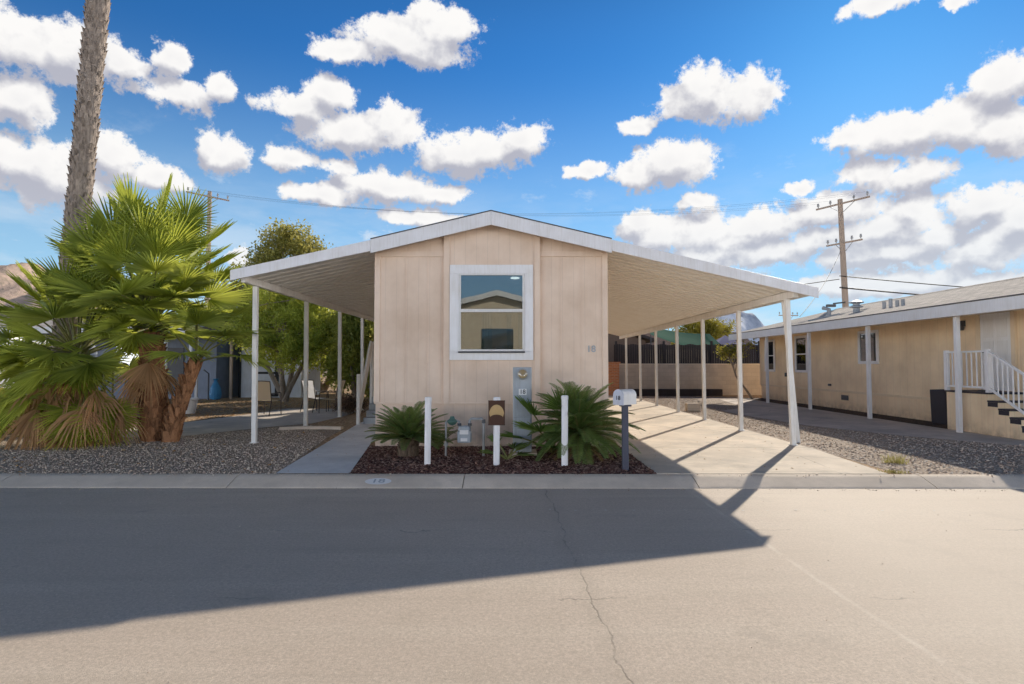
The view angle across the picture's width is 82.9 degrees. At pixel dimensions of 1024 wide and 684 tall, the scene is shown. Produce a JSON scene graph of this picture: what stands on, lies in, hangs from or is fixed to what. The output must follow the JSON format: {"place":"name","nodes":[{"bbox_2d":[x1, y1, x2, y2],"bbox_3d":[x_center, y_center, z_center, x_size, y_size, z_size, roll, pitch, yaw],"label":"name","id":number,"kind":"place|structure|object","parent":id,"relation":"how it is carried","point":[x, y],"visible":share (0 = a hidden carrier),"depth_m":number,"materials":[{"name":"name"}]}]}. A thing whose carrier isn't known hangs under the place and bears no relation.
{"place":"outdoors","nodes":[
{"label":"outdoors","id":0,"kind":"place"},
{"bbox_2d":[0,262,95,317],"bbox_3d":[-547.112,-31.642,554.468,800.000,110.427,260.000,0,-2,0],"label":"hills","id":1,"kind":"structure","parent":0,"point":[12,290],"depth_m":559.39,"materials":[{"name":"brown stone"}]},
{"bbox_2d":[0,425,342,473],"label":"gravel yard","id":2,"kind":"structure","parent":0,"point":[326,434],"depth_m":9.49,"materials":[{"name":"grey gravel"}]},
{"bbox_2d":[0,387,27,437],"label":"shrub","id":3,"kind":"object","parent":2,"relation":"on","point":[7,428],"visible":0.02,"depth_m":11.86,"materials":[{"name":"green plant"}]},
{"bbox_2d":[0,247,175,450],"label":"palm tree","id":4,"kind":"object","parent":2,"relation":"on","point":[67,403],"visible":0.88,"depth_m":10.45,"materials":[{"name":"green plant"}]},
{"bbox_2d":[32,172,252,441],"bbox_3d":[-7.117,-0.719,11.379,3.753,5.439,4.090,0,-2,0],"label":"palm tree","id":5,"kind":"object","parent":2,"relation":"on","point":[139,237],"visible":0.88,"depth_m":10.88,"materials":[{"name":"green plant"}]},
{"bbox_2d":[110,302,279,441],"bbox_3d":[-5.908,0.609,11.290,2.712,2.809,3.047,0,-2,0],"label":"palm tree","id":6,"kind":"object","parent":2,"relation":"on","point":[174,417],"visible":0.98,"depth_m":11.01,"materials":[{"name":"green plant"}]},
{"bbox_2d":[279,426,343,429],"bbox_3d":[-4.584,1.974,13.276,1.436,0.080,0.250,0,-2,-4],"label":"edging","id":7,"kind":"object","parent":2,"relation":"on","point":[312,427],"visible":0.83,"depth_m":13.26,"materials":[{"name":"concrete"}]},
{"bbox_2d":[200,280,237,313],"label":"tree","id":8,"kind":"object","parent":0,"point":[215,288],"depth_m":29.40,"materials":[{"name":"green plant"}]},
{"bbox_2d":[122,409,353,436],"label":"patio path","id":9,"kind":"structure","parent":0,"point":[283,417],"depth_m":15.04,"materials":[{"name":"concrete"}]},
{"bbox_2d":[258,381,280,415],"bbox_3d":[-7.167,1.626,16.949,0.566,1.017,0.666,0,-2,8],"label":"patio chair","id":10,"kind":"object","parent":9,"relation":"on","point":[264,392],"visible":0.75,"depth_m":16.74,"materials":[{"name":"brown metal"}]},
{"bbox_2d":[300,380,328,412],"bbox_3d":[-6.175,1.672,18.148,0.566,1.017,0.666,-1,-3,30],"label":"patio chair","id":11,"kind":"object","parent":9,"relation":"on","point":[311,392],"visible":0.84,"depth_m":17.97,"materials":[{"name":"white metal"}]},
{"bbox_2d":[319,380,345,411],"bbox_3d":[-5.487,1.657,17.776,0.665,1.017,0.566,0,-2,5],"label":"patio chair","id":12,"kind":"object","parent":9,"relation":"on","point":[343,385],"visible":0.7,"depth_m":17.70,"materials":[{"name":"brown metal"}]},
{"bbox_2d":[277,422,374,472],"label":"walkway","id":13,"kind":"structure","parent":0,"point":[345,452],"depth_m":9.53,"materials":[{"name":"concrete"}]},
{"bbox_2d":[356,341,374,424],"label":"entry steps","id":14,"kind":"structure","parent":13,"relation":"on","point":[369,418],"depth_m":14.76,"materials":[{"name":"grey metal"}]},
{"bbox_2d":[6,376,896,473],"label":"yard","id":15,"kind":"structure","parent":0,"point":[347,422],"depth_m":19.55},
{"bbox_2d":[0,337,96,387],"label":"parked van","id":16,"kind":"object","parent":15,"relation":"on","point":[94,354],"visible":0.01,"depth_m":16.45,"materials":[{"name":"white metal"}]},
{"bbox_2d":[49,0,110,375],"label":"palm tree","id":17,"kind":"object","parent":15,"relation":"on","point":[86,123],"visible":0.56,"depth_m":12.49,"materials":[{"name":"brown plant"}]},
{"bbox_2d":[0,319,248,398],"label":"manufactured home","id":18,"kind":"object","parent":15,"relation":"on","point":[218,369],"visible":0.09,"depth_m":25.05,"materials":[{"name":"blue"}]},
{"bbox_2d":[117,353,138,367],"bbox_3d":[-16.569,0.699,25.046,1.000,1.300,0.055,0,-2,0],"label":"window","id":19,"kind":"structure","parent":18,"relation":"in","point":[129,360],"depth_m":25.01,"materials":[{"name":"white glass"}]},
{"bbox_2d":[167,348,183,393],"bbox_3d":[-14.619,1.248,25.020,0.900,2.000,0.045,0,-2,0],"label":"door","id":20,"kind":"structure","parent":18,"relation":"in","point":[178,368],"depth_m":25.01,"materials":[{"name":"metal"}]},
{"bbox_2d":[185,398,198,413],"bbox_3d":[-9.808,1.930,17.541,0.620,0.460,0.620,0,-2,0],"label":"planter pot","id":21,"kind":"object","parent":15,"relation":"on","point":[192,406],"visible":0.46,"depth_m":17.42,"materials":[{"name":"white paint"}]},
{"bbox_2d":[186,187,229,300],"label":"utility pole","id":22,"kind":"object","parent":15,"relation":"on","point":[208,196],"visible":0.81,"depth_m":40.88,"materials":[{"name":"brown wood"}]},
{"bbox_2d":[201,189,815,215],"bbox_3d":[-1.520,-9.403,38.115,41.601,2.569,0.007,0,-2,5],"label":"power line","id":23,"kind":"object","parent":22,"relation":"attached to","point":[449,213],"visible":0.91,"depth_m":38.30,"materials":[{"name":"black metal"}]},
{"bbox_2d":[210,191,826,214],"bbox_3d":[-1.105,-9.406,38.033,41.649,2.569,0.007,0,-2,6],"label":"power line","id":24,"kind":"object","parent":22,"relation":"attached to","point":[456,213],"visible":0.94,"depth_m":38.28,"materials":[{"name":"black metal"}]},
{"bbox_2d":[222,194,849,213],"bbox_3d":[-0.343,-9.411,37.883,41.830,2.569,0.007,0,-2,9],"label":"power line","id":25,"kind":"object","parent":22,"relation":"attached to","point":[584,213],"visible":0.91,"depth_m":36.99,"materials":[{"name":"black metal"}]},
{"bbox_2d":[203,370,221,399],"bbox_3d":[-12.487,1.781,24.216,0.708,1.274,0.468,0,-2,0],"label":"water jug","id":26,"kind":"object","parent":15,"relation":"on","point":[215,393],"visible":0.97,"depth_m":24.08,"materials":[{"name":"plastic"}]},
{"bbox_2d":[229,338,232,398],"bbox_3d":[-11.951,0.986,24.693,0.100,2.900,0.100,0,-2,0],"label":"timber post","id":27,"kind":"object","parent":15,"relation":"on","point":[231,378],"visible":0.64,"depth_m":24.64,"materials":[{"name":"brown wood"}]},
{"bbox_2d":[138,400,369,419],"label":"leaf litter","id":28,"kind":"object","parent":15,"relation":"on","point":[205,415],"visible":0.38,"depth_m":20.29,"materials":[{"name":"brown plant"}]},
{"bbox_2d":[208,283,343,401],"bbox_3d":[-9.170,-0.196,22.957,5.676,5.333,3.285,0,-2,0],"label":"tree","id":29,"kind":"object","parent":15,"relation":"on","point":[286,344],"visible":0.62,"depth_m":22.43,"materials":[{"name":"green plant"}]},
{"bbox_2d":[224,217,332,329],"bbox_3d":[-11.129,-1.772,28.520,6.196,8.929,4.780,0,-2,0],"label":"tree","id":30,"kind":"object","parent":15,"relation":"on","point":[290,243],"visible":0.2,"depth_m":27.89,"materials":[{"name":"green plant"}]},
{"bbox_2d":[238,322,320,397],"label":"garden shed","id":31,"kind":"structure","parent":15,"relation":"on","point":[245,379],"depth_m":26.01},
{"bbox_2d":[258,353,274,392],"bbox_3d":[-11.054,1.385,25.999,0.980,2.000,0.030,0,-2,0],"label":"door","id":32,"kind":"structure","parent":31,"relation":"in","point":[261,377],"depth_m":25.98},
{"bbox_2d":[320,312,348,392],"bbox_3d":[-10.180,-0.086,30.637,10.067,5.837,4.018,0,-2,0],"label":"tree","id":33,"kind":"object","parent":15,"relation":"on","point":[324,386],"visible":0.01,"depth_m":30.30,"materials":[{"name":"green plant"}]},
{"bbox_2d":[319,310,373,399],"bbox_3d":[-6.095,0.198,22.729,2.981,4.521,2.367,1,-2,-25],"label":"tree","id":34,"kind":"object","parent":15,"relation":"on","point":[351,342],"visible":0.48,"depth_m":22.12,"materials":[{"name":"green plant"}]},
{"bbox_2d":[331,391,368,414],"bbox_3d":[-4.874,1.853,17.472,1.237,0.745,0.961,0,-2,0],"label":"shrub","id":35,"kind":"object","parent":15,"relation":"on","point":[348,403],"visible":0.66,"depth_m":17.28,"materials":[{"name":"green plant"}]},
{"bbox_2d":[356,325,373,397],"bbox_3d":[-5.328,0.855,22.329,1.422,3.110,1.526,1,-2,-19],"label":"shrub","id":36,"kind":"object","parent":15,"relation":"on","point":[365,355],"visible":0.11,"depth_m":22.07,"materials":[{"name":"green plant"}]},
{"bbox_2d":[230,210,818,446],"bbox_3d":[0.253,0.084,19.254,10.504,4.330,17.912,0,-2,0],"label":"manufactured home","id":37,"kind":"object","parent":15,"relation":"on","point":[466,314],"visible":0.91,"depth_m":10.62,"materials":[{"name":"beige"}]},
{"bbox_2d":[449,265,532,359],"bbox_3d":[-0.375,-0.541,10.545,1.520,1.740,0.080,0,-2,0],"label":"window","id":38,"kind":"structure","parent":37,"relation":"in","point":[524,351],"depth_m":10.55,"materials":[{"name":"white paint"}]},
{"bbox_2d":[613,389,635,469],"bbox_3d":[1.602,1.264,8.214,0.318,1.196,0.204,2,-3,-42],"label":"mailbox","id":39,"kind":"object","parent":15,"relation":"on","point":[624,399],"visible":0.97,"depth_m":8.16,"materials":[{"name":"metal"}]},
{"bbox_2d":[613,389,623,404],"bbox_3d":[1.492,0.773,8.135,0.017,0.221,0.178,2,-3,-42],"label":"box door","id":40,"kind":"structure","parent":39,"relation":"in","point":[617,392],"depth_m":8.12,"materials":[{"name":"white metal"}]},
{"bbox_2d":[634,389,722,395],"bbox_3d":[7.793,2.373,27.239,4.100,0.320,0.300,0,-2,0],"label":"timber edging","id":41,"kind":"object","parent":15,"relation":"on","point":[683,392],"visible":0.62,"depth_m":27.09,"materials":[{"name":"black wood"}]},
{"bbox_2d":[650,329,719,349],"bbox_3d":[9.673,0.752,33.045,4.260,4.000,3.060,0,-2,0],"label":"shade cloth","id":42,"kind":"object","parent":15,"relation":"on","point":[685,338],"visible":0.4,"depth_m":33.20,"materials":[{"name":"fabric"}]},
{"bbox_2d":[614,341,759,363],"bbox_3d":[10.392,1.301,30.384,10.065,2.700,0.130,0,-2,0],"label":"slat fence","id":43,"kind":"object","parent":15,"relation":"on","point":[689,356],"visible":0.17,"depth_m":30.45,"materials":[{"name":"black metal"}]},
{"bbox_2d":[619,364,761,394],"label":"block wall","id":44,"kind":"structure","parent":15,"relation":"on","point":[721,376],"depth_m":28.01,"materials":[{"name":"concrete"}]},
{"bbox_2d":[668,318,742,350],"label":"tree","id":45,"kind":"object","parent":15,"relation":"on","point":[717,328],"visible":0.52,"depth_m":45.22,"materials":[{"name":"green plant"}]},
{"bbox_2d":[716,336,745,345],"bbox_3d":[12.478,1.195,33.914,2.260,3.180,2.260,0,-2,0],"label":"canopy tent","id":46,"kind":"object","parent":15,"relation":"on","point":[723,340],"visible":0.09,"depth_m":33.38,"materials":[{"name":"white fabric"}]},
{"bbox_2d":[816,191,869,307],"bbox_3d":[19.784,-2.856,34.680,3.154,11.746,1.578,-2,-3,43],"label":"utility pole","id":47,"kind":"object","parent":15,"relation":"on","point":[844,282],"visible":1,"depth_m":35.00,"materials":[{"name":"brown wood"}]},
{"bbox_2d":[231,192,859,213],"bbox_3d":[0.072,-9.415,37.801,41.979,2.569,0.007,0,-2,11],"label":"power line","id":48,"kind":"object","parent":47,"relation":"attached to","point":[553,213],"visible":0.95,"depth_m":36.73,"materials":[{"name":"black metal"}]},
{"bbox_2d":[800,253,839,315],"bbox_3d":[15.349,-3.224,28.463,0.023,5.021,15.540,-2,-3,35],"label":"power line","id":49,"kind":"object","parent":47,"relation":"attached to","point":[821,287],"visible":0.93,"depth_m":27.60,"materials":[{"name":"black metal"}]},
{"bbox_2d":[839,287,917,294],"bbox_3d":[35.925,-2.511,33.836,32.555,1.705,0.082,0,-2,3],"label":"power line","id":50,"kind":"object","parent":47,"relation":"attached to","point":[879,291],"visible":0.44,"depth_m":34.67,"materials":[{"name":"black metal"}]},
{"bbox_2d":[839,275,962,286],"bbox_3d":[35.928,-3.191,34.361,32.513,1.676,0.054,0,-2,2],"label":"power line","id":51,"kind":"object","parent":47,"relation":"attached to","point":[900,281],"visible":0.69,"depth_m":34.73,"materials":[{"name":"black metal"}]},
{"bbox_2d":[728,276,1023,432],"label":"manufactured home","id":52,"kind":"object","parent":15,"relation":"on","point":[884,357],"visible":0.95,"depth_m":16.25,"materials":[{"name":"yellow paint"}]},
{"bbox_2d":[764,339,775,371],"bbox_3d":[10.902,0.580,24.539,0.047,1.340,0.950,0,-2,0],"label":"window","id":53,"kind":"structure","parent":52,"relation":"in","point":[771,343],"depth_m":24.38,"materials":[{"name":"black glass"}]},
{"bbox_2d":[794,335,807,372],"bbox_3d":[10.888,0.457,21.842,0.047,1.380,0.950,0,-2,0],"label":"window","id":54,"kind":"structure","parent":52,"relation":"in","point":[800,342],"depth_m":21.85,"materials":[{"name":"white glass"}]},
{"bbox_2d":[857,330,878,363],"bbox_3d":[10.867,0.160,17.700,0.047,1.020,1.000,0,-2,0],"label":"window","id":55,"kind":"structure","parent":52,"relation":"in","point":[874,334],"depth_m":17.54,"materials":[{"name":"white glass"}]},
{"bbox_2d":[980,312,1011,390],"bbox_3d":[10.817,0.217,12.980,0.097,1.730,0.830,0,-2,0],"label":"door","id":56,"kind":"structure","parent":52,"relation":"in","point":[995,336],"depth_m":12.90,"materials":[{"name":"metal"}]},
{"bbox_2d":[348,445,656,473],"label":"mulch","id":57,"kind":"object","parent":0,"point":[411,466],"visible":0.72,"depth_m":8.66,"materials":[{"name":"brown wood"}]},
{"bbox_2d":[364,400,453,456],"bbox_3d":[-1.683,1.445,9.485,1.526,0.970,1.470,0,-2,0],"label":"cycad","id":58,"kind":"object","parent":57,"relation":"on","point":[405,429],"visible":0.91,"depth_m":9.34,"materials":[{"name":"green plant"}]},
{"bbox_2d":[424,397,431,464],"bbox_3d":[-1.255,1.349,8.662,0.107,1.060,0.106,0,-2,0],"label":"bollard","id":59,"kind":"object","parent":57,"relation":"on","point":[427,448],"visible":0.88,"depth_m":8.62,"materials":[{"name":"paint"}]},
{"bbox_2d":[419,424,457,447],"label":"seedling palm","id":60,"kind":"object","parent":57,"relation":"on","point":[439,445],"visible":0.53,"depth_m":9.59,"materials":[{"name":"green plant"}]},
{"bbox_2d":[444,416,485,455],"bbox_3d":[-0.767,1.544,9.397,0.677,0.685,0.190,0,-2,0],"label":"gas meter","id":61,"kind":"object","parent":57,"relation":"on","point":[464,433],"visible":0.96,"depth_m":9.37,"materials":[{"name":"grey metal"}]},
{"bbox_2d":[493,397,499,464],"bbox_3d":[-0.225,1.347,8.617,0.107,1.060,0.106,0,-2,0],"label":"bollard","id":62,"kind":"object","parent":57,"relation":"on","point":[496,444],"visible":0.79,"depth_m":8.57,"materials":[{"name":"paint"}]},
{"bbox_2d":[488,400,504,424],"bbox_3d":[-0.228,1.045,8.562,0.251,0.364,0.029,0,-2,0],"label":"utility sign","id":63,"kind":"object","parent":62,"relation":"attached to","point":[496,412],"visible":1,"depth_m":8.55,"materials":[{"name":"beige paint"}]},
{"bbox_2d":[480,433,534,459],"bbox_3d":[-0.067,1.660,9.095,0.912,0.415,0.689,1,-3,-30],"label":"seedling palm","id":64,"kind":"object","parent":57,"relation":"on","point":[519,446],"visible":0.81,"depth_m":9.12,"materials":[{"name":"green plant"}]},
{"bbox_2d":[509,367,536,455],"bbox_3d":[0.181,1.160,9.682,0.460,1.475,0.460,0,-2,0],"label":"meter pedestal","id":65,"kind":"object","parent":57,"relation":"on","point":[522,382],"visible":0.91,"depth_m":9.56,"materials":[{"name":"metal"}]},
{"bbox_2d":[514,388,530,447],"bbox_3d":[0.170,1.253,9.556,0.276,0.980,0.010,0,-2,0],"label":"door panel","id":66,"kind":"structure","parent":65,"relation":"in","point":[519,410],"depth_m":9.55,"materials":[{"name":"grey metal"}]},
{"bbox_2d":[500,385,603,452],"bbox_3d":[0.607,1.240,9.206,1.748,1.144,1.228,0,-2,0],"label":"palm plant","id":67,"kind":"object","parent":57,"relation":"on","point":[551,404],"visible":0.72,"depth_m":9.11,"materials":[{"name":"green plant"}]},
{"bbox_2d":[561,395,567,465],"bbox_3d":[0.779,1.330,8.552,0.107,1.090,0.106,0,-2,0],"label":"bollard","id":68,"kind":"object","parent":57,"relation":"on","point":[564,432],"visible":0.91,"depth_m":8.52,"materials":[{"name":"paint"}]},
{"bbox_2d":[527,379,645,464],"bbox_3d":[1.179,1.322,9.268,1.931,1.453,2.035,0,-2,0],"label":"cycad","id":69,"kind":"object","parent":57,"relation":"on","point":[583,432],"visible":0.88,"depth_m":9.00,"materials":[{"name":"green plant"}]},
{"bbox_2d":[0,487,1023,683],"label":"road","id":70,"kind":"structure","parent":0,"point":[236,604],"depth_m":4.17,"materials":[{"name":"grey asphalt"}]},
{"bbox_2d":[4,487,1022,490],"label":"gutter grit","id":71,"kind":"object","parent":70,"relation":"on","point":[550,488],"visible":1,"depth_m":7.39,"materials":[{"name":"gravel"}]},
{"bbox_2d":[0,0,1023,330],"label":"sky","id":72,"kind":"structure","parent":0,"point":[531,109],"materials":[{"name":"blue"}]},
{"bbox_2d":[608,334,653,363],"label":"back house","id":73,"kind":"structure","parent":0,"point":[612,339],"depth_m":39.98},
{"bbox_2d":[644,332,749,363],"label":"back house","id":74,"kind":"structure","parent":0,"point":[659,341],"depth_m":52.81,"materials":[{"name":"grey"}]},
{"bbox_2d":[713,311,763,361],"bbox_3d":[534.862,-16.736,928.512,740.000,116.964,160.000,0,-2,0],"label":"hills","id":75,"kind":"structure","parent":0,"point":[751,321],"depth_m":924.78,"materials":[{"name":"grey stone"}]},
{"bbox_2d":[607,395,887,473],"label":"driveway","id":76,"kind":"structure","parent":0,"point":[659,445],"depth_m":9.96,"materials":[{"name":"concrete"}]},
{"bbox_2d":[608,362,619,394],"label":"brick pillar","id":77,"kind":"structure","parent":76,"relation":"on","point":[613,371],"depth_m":27.53,"materials":[{"name":"orange brick"}]},
{"bbox_2d":[636,396,1023,473],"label":"gravel side yard","id":78,"kind":"structure","parent":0,"point":[717,403],"depth_m":10.52,"materials":[{"name":"grey gravel"}]},
{"bbox_2d":[685,403,700,411],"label":"stone block","id":79,"kind":"structure","parent":78,"relation":"on","point":[692,407],"depth_m":18.26,"materials":[{"name":"beige stone"}]},
{"bbox_2d":[713,338,757,398],"bbox_3d":[9.428,1.102,24.475,1.892,2.807,1.196,0,-2,0],"label":"tree","id":80,"kind":"object","parent":78,"relation":"on","point":[726,352],"visible":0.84,"depth_m":24.39,"materials":[{"name":"green plant"}]},
{"bbox_2d":[877,468,908,473],"bbox_3d":[5.256,1.777,7.995,0.383,0.055,0.286,0,-2,0],"label":"weed","id":81,"kind":"object","parent":78,"relation":"on","point":[891,471],"visible":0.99,"depth_m":7.99,"materials":[{"name":"green plant"}]},
{"bbox_2d":[881,452,910,463],"bbox_3d":[5.758,1.745,8.732,0.492,0.174,0.379,0,-2,0],"label":"weed","id":82,"kind":"object","parent":78,"relation":"on","point":[898,460],"visible":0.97,"depth_m":8.75,"materials":[{"name":"green plant"}]},
{"bbox_2d":[720,399,1023,445],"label":"side drive","id":83,"kind":"structure","parent":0,"point":[780,412],"depth_m":14.53,"materials":[{"name":"concrete"}]},
{"bbox_2d":[745,398,1017,439],"bbox_3d":[10.448,2.176,18.126,0.895,0.001,14.700,0,-2,0],"label":"soil strip","id":84,"kind":"object","parent":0,"point":[902,419],"visible":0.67,"depth_m":17.09,"materials":[{"name":"brown soil"}]},
{"bbox_2d":[930,389,946,424],"bbox_3d":[10.676,1.604,14.479,0.080,0.867,0.569,0,-2,0],"label":"storage panel","id":85,"kind":"object","parent":84,"relation":"on","point":[938,399],"visible":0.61,"depth_m":14.46,"materials":[{"name":"grey plastic"}]},
{"bbox_2d":[943,349,1023,439],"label":"entry steps","id":86,"kind":"structure","parent":84,"relation":"on","point":[989,410],"depth_m":12.18,"materials":[{"name":"white wood"}]},
{"label":"ground","id":87,"kind":"structure","parent":0,"visible":0},
{"bbox_2d":[0,473,1023,488],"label":"kerb","id":88,"kind":"structure","parent":87,"relation":"on","point":[761,481],"depth_m":7.63,"materials":[{"name":"concrete"}]},
{"bbox_2d":[365,478,390,483],"bbox_3d":[-1.760,1.831,7.625,0.350,0.051,0.162,0,-2,0],"label":"kerb number","id":89,"kind":"object","parent":88,"relation":"on","point":[378,481],"visible":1,"depth_m":7.62,"materials":[{"name":"white paint"}]},
{"bbox_2d":[8,472,1015,476],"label":"stray pebbles","id":90,"kind":"object","parent":88,"relation":"on","point":[467,475],"visible":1,"depth_m":7.79,"materials":[{"name":"beige stone"}]}
]}

